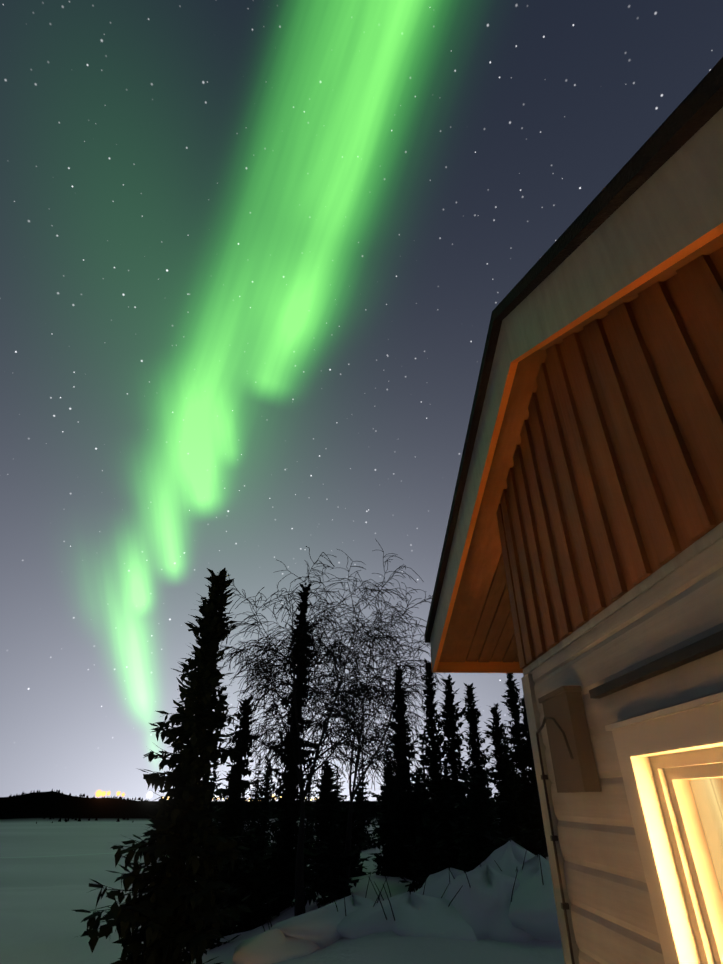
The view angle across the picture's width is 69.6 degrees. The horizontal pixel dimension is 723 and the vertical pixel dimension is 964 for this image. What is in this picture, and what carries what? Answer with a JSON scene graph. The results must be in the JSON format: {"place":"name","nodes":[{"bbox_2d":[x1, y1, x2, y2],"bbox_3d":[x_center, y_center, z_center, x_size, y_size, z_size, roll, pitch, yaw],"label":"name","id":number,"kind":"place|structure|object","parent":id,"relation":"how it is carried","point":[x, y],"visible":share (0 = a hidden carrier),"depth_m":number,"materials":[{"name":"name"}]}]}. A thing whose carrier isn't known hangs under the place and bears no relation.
{"place":"outdoors","nodes":[
{"label":"outdoors","id":0,"kind":"place"},
{"bbox_2d":[0,841,274,857],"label":"lake snowmobile track","id":1,"kind":"structure","parent":0,"point":[64,855],"depth_m":108.91,"materials":[{"name":"white snow"}]},
{"bbox_2d":[0,791,564,963],"bbox_3d":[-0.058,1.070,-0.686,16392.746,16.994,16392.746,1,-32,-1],"label":"terrain","id":2,"kind":"structure","parent":0,"point":[42,899],"depth_m":24.13,"materials":[{"name":"white snow"}]},
{"bbox_2d":[95,790,124,798],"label":"distant lights","id":3,"kind":"object","parent":2,"relation":"on","point":[99,793],"visible":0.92,"depth_m":443.67,"materials":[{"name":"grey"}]},
{"bbox_2d":[73,568,252,963],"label":"spruce","id":4,"kind":"object","parent":2,"relation":"on","point":[172,912],"visible":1,"depth_m":8.52,"materials":[{"name":"black plant"}]},
{"bbox_2d":[198,759,220,856],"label":"spruce","id":5,"kind":"object","parent":2,"relation":"on","point":[214,777],"visible":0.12,"depth_m":25.46,"materials":[{"name":"black plant"}]},
{"bbox_2d":[222,771,246,865],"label":"spruce","id":6,"kind":"object","parent":2,"relation":"on","point":[225,800],"visible":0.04,"depth_m":23.89,"materials":[{"name":"black plant"}]},
{"bbox_2d":[210,696,264,935],"bbox_3d":[-3.349,9.010,14.106,2.113,6.046,2.205,1,-32,-1],"label":"spruce","id":7,"kind":"object","parent":2,"relation":"on","point":[231,818],"visible":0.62,"depth_m":13.90,"materials":[{"name":"black plant"}]},
{"bbox_2d":[0,789,499,823],"bbox_3d":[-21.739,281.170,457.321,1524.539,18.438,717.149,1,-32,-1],"label":"shore forest","id":8,"kind":"object","parent":2,"relation":"on","point":[96,819],"visible":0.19,"depth_m":338.81,"materials":[{"name":"black plant"}]},
{"bbox_2d":[243,779,261,846],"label":"spruce","id":9,"kind":"object","parent":2,"relation":"on","point":[252,807],"visible":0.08,"depth_m":27.94,"materials":[{"name":"black plant"}]},
{"bbox_2d":[247,754,263,834],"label":"spruce","id":10,"kind":"object","parent":2,"relation":"on","point":[258,770],"visible":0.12,"depth_m":40.86,"materials":[{"name":"black plant"}]},
{"bbox_2d":[240,757,278,857],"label":"spruce","id":11,"kind":"object","parent":2,"relation":"on","point":[259,800],"visible":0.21,"depth_m":25.39,"materials":[{"name":"black plant"}]},
{"bbox_2d":[247,763,277,873],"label":"spruce","id":12,"kind":"object","parent":2,"relation":"on","point":[264,821],"visible":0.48,"depth_m":24.87,"materials":[{"name":"black plant"}]},
{"bbox_2d":[257,785,277,854],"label":"spruce","id":13,"kind":"object","parent":2,"relation":"on","point":[272,816],"visible":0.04,"depth_m":31.36,"materials":[{"name":"black plant"}]},
{"bbox_2d":[233,898,327,963],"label":"snow covered bush","id":14,"kind":"object","parent":2,"relation":"on","point":[274,945],"visible":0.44,"depth_m":8.18,"materials":[{"name":"white snow"}]},
{"bbox_2d":[265,808,305,884],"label":"spruce","id":15,"kind":"object","parent":2,"relation":"on","point":[268,848],"visible":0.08,"depth_m":17.98,"materials":[{"name":"black plant"}]},
{"bbox_2d":[247,583,327,924],"bbox_3d":[-1.986,7.487,15.711,2.264,9.352,2.171,13,-34,-21],"label":"tall spruce","id":16,"kind":"object","parent":2,"relation":"on","point":[283,853],"visible":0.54,"depth_m":14.35,"materials":[{"name":"black plant"}]},
{"bbox_2d":[295,768,321,842],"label":"spruce","id":17,"kind":"object","parent":2,"relation":"on","point":[307,810],"visible":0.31,"depth_m":37.25,"materials":[{"name":"black plant"}]},
{"bbox_2d":[211,539,425,916],"bbox_3d":[-1.348,5.965,13.819,5.906,9.081,6.325,-16,-35,24],"label":"birch","id":18,"kind":"object","parent":2,"relation":"on","point":[299,902],"visible":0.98,"depth_m":13.54,"materials":[{"name":"brown plant"}]},
{"bbox_2d":[298,768,341,887],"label":"spruce","id":19,"kind":"object","parent":2,"relation":"on","point":[307,830],"visible":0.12,"depth_m":18.80,"materials":[{"name":"black plant"}]},
{"bbox_2d":[304,762,345,895],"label":"spruce","id":20,"kind":"object","parent":2,"relation":"on","point":[327,809],"visible":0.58,"depth_m":15.87,"materials":[{"name":"black plant"}]},
{"bbox_2d":[294,825,363,905],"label":"spruce","id":21,"kind":"object","parent":2,"relation":"on","point":[334,857],"visible":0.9,"depth_m":12.37,"materials":[{"name":"black plant"}]},
{"bbox_2d":[270,873,388,947],"bbox_3d":[-0.150,7.579,9.302,1.786,0.826,2.577,-22,-38,31],"label":"snow covered bush","id":22,"kind":"object","parent":2,"relation":"on","point":[318,926],"visible":0.54,"depth_m":8.70,"materials":[{"name":"white snow"}]},
{"bbox_2d":[313,792,352,879],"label":"spruce","id":23,"kind":"object","parent":2,"relation":"on","point":[340,804],"visible":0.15,"depth_m":19.30,"materials":[{"name":"black plant"}]},
{"bbox_2d":[333,766,347,822],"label":"spruce","id":24,"kind":"object","parent":2,"relation":"on","point":[341,789],"visible":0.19,"depth_m":39.24,"materials":[{"name":"black plant"}]},
{"bbox_2d":[333,804,367,877],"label":"spruce","id":25,"kind":"object","parent":2,"relation":"on","point":[341,815],"visible":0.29,"depth_m":16.75,"materials":[{"name":"black plant"}]},
{"bbox_2d":[262,572,445,891],"bbox_3d":[0.266,6.421,14.109,5.418,7.862,4.337,-8,-32,13],"label":"birch","id":26,"kind":"object","parent":2,"relation":"on","point":[352,793],"visible":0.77,"depth_m":14.26,"materials":[{"name":"brown plant"}]},
{"bbox_2d":[341,803,375,876],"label":"spruce","id":27,"kind":"object","parent":2,"relation":"on","point":[358,871],"visible":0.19,"depth_m":17.34,"materials":[{"name":"black plant"}]},
{"bbox_2d":[351,770,370,831],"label":"spruce","id":28,"kind":"object","parent":2,"relation":"on","point":[359,796],"visible":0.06,"depth_m":40.70,"materials":[{"name":"black plant"}]},
{"bbox_2d":[353,784,376,850],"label":"spruce","id":29,"kind":"object","parent":2,"relation":"on","point":[359,818],"visible":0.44,"depth_m":27.48,"materials":[{"name":"black plant"}]},
{"bbox_2d":[353,760,377,847],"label":"spruce","id":30,"kind":"object","parent":2,"relation":"on","point":[362,783],"visible":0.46,"depth_m":28.18,"materials":[{"name":"black plant"}]},
{"bbox_2d":[373,743,391,837],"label":"spruce","id":31,"kind":"object","parent":2,"relation":"on","point":[383,781],"visible":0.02,"depth_m":32.65,"materials":[{"name":"black plant"}]},
{"bbox_2d":[351,761,419,880],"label":"spruce","id":32,"kind":"object","parent":2,"relation":"on","point":[389,861],"visible":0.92,"depth_m":15.17,"materials":[{"name":"black plant"}]},
{"bbox_2d":[372,666,427,877],"bbox_3d":[1.230,9.157,16.581,1.533,6.489,1.928,-24,-39,33],"label":"spruce","id":33,"kind":"object","parent":2,"relation":"on","point":[406,781],"visible":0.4,"depth_m":16.32,"materials":[{"name":"black plant"}]},
{"bbox_2d":[337,870,477,941],"bbox_3d":[0.686,7.024,8.615,2.717,0.891,1.972,1,-32,-1],"label":"snow covered bush","id":34,"kind":"object","parent":2,"relation":"on","point":[413,914],"visible":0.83,"depth_m":8.33,"materials":[{"name":"white snow"}]},
{"bbox_2d":[411,770,429,811],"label":"spruce","id":35,"kind":"object","parent":2,"relation":"on","point":[419,776],"visible":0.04,"depth_m":19.81,"materials":[{"name":"black plant"}]},
{"bbox_2d":[413,741,429,793],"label":"spruce","id":36,"kind":"object","parent":2,"relation":"on","point":[424,775],"visible":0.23,"depth_m":20.36,"materials":[{"name":"black plant"}]},
{"bbox_2d":[411,658,449,842],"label":"spruce","id":37,"kind":"object","parent":2,"relation":"on","point":[435,754],"visible":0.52,"depth_m":18.55,"materials":[{"name":"black plant"}]},
{"bbox_2d":[409,854,471,898],"bbox_3d":[1.823,7.661,9.842,2.442,1.013,1.630,7,-32,-11],"label":"snow covered bush","id":38,"kind":"object","parent":2,"relation":"on","point":[436,884],"visible":0.29,"depth_m":9.66,"materials":[{"name":"white snow"}]},
{"bbox_2d":[425,674,489,867],"bbox_3d":[3.173,9.754,17.418,2.442,6.172,2.530,10,-33,-16],"label":"spruce","id":39,"kind":"object","parent":2,"relation":"on","point":[450,728],"visible":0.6,"depth_m":17.49,"materials":[{"name":"black plant"}]},
{"bbox_2d":[459,683,503,832],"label":"spruce","id":40,"kind":"object","parent":2,"relation":"on","point":[471,714],"visible":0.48,"depth_m":21.06,"materials":[{"name":"black plant"}]},
{"bbox_2d":[461,769,514,863],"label":"spruce","id":41,"kind":"object","parent":2,"relation":"on","point":[488,795],"visible":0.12,"depth_m":12.66,"materials":[{"name":"black plant"}]},
{"bbox_2d":[445,849,534,941],"bbox_3d":[2.167,6.962,8.832,2.466,1.204,1.637,15,-34,-23],"label":"snow covered bush","id":42,"kind":"object","parent":2,"relation":"on","point":[481,901],"visible":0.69,"depth_m":8.52,"materials":[{"name":"white snow"}]},
{"bbox_2d":[493,741,525,827],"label":"spruce","id":43,"kind":"object","parent":2,"relation":"on","point":[513,787],"depth_m":21.38,"materials":[{"name":"black plant"}]},
{"bbox_2d":[475,827,547,877],"bbox_3d":[2.934,7.281,9.785,1.490,1.477,1.858,9,-33,-14],"label":"snow covered bush","id":44,"kind":"object","parent":2,"relation":"on","point":[508,857],"visible":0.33,"depth_m":9.72,"materials":[{"name":"white snow"}]},
{"bbox_2d":[482,703,541,846],"bbox_3d":[5.093,10.976,18.405,2.101,5.898,2.132,-14,-34,22],"label":"spruce","id":45,"kind":"object","parent":2,"relation":"on","point":[505,778],"visible":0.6,"depth_m":18.44,"materials":[{"name":"black plant"}]},
{"bbox_2d":[495,673,546,852],"bbox_3d":[6.583,11.284,21.242,2.495,7.042,2.565,11,-33,-17],"label":"spruce","id":46,"kind":"object","parent":2,"relation":"on","point":[522,754],"visible":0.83,"depth_m":21.02,"materials":[{"name":"black plant"}]},
{"bbox_2d":[494,840,560,940],"bbox_3d":[3.158,6.919,9.045,1.552,1.318,2.257,-3,-32,5],"label":"snow covered bush","id":47,"kind":"object","parent":2,"relation":"on","point":[532,911],"visible":0.46,"depth_m":8.23,"materials":[{"name":"white snow"}]},
{"bbox_2d":[514,695,547,856],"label":"spruce","id":48,"kind":"object","parent":2,"relation":"on","point":[524,713],"visible":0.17,"depth_m":23.11,"materials":[{"name":"black plant"}]},
{"bbox_2d":[424,57,722,963],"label":"cabin","id":49,"kind":"object","parent":2,"relation":"on","point":[580,579],"visible":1,"depth_m":2.28,"materials":[{"name":"white paint"}]},
{"bbox_2d":[684,777,722,924],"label":"curtain","id":50,"kind":"object","parent":49,"relation":"attached to","point":[708,829],"depth_m":1.87,"materials":[{"name":"beige fabric"}]},
{"bbox_2d":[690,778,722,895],"bbox_3d":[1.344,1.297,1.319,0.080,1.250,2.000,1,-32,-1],"label":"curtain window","id":51,"kind":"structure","parent":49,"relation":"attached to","point":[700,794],"depth_m":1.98,"materials":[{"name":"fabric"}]},
{"bbox_2d":[0,0,722,800],"label":"sky","id":52,"kind":"structure","parent":0,"point":[257,257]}
]}

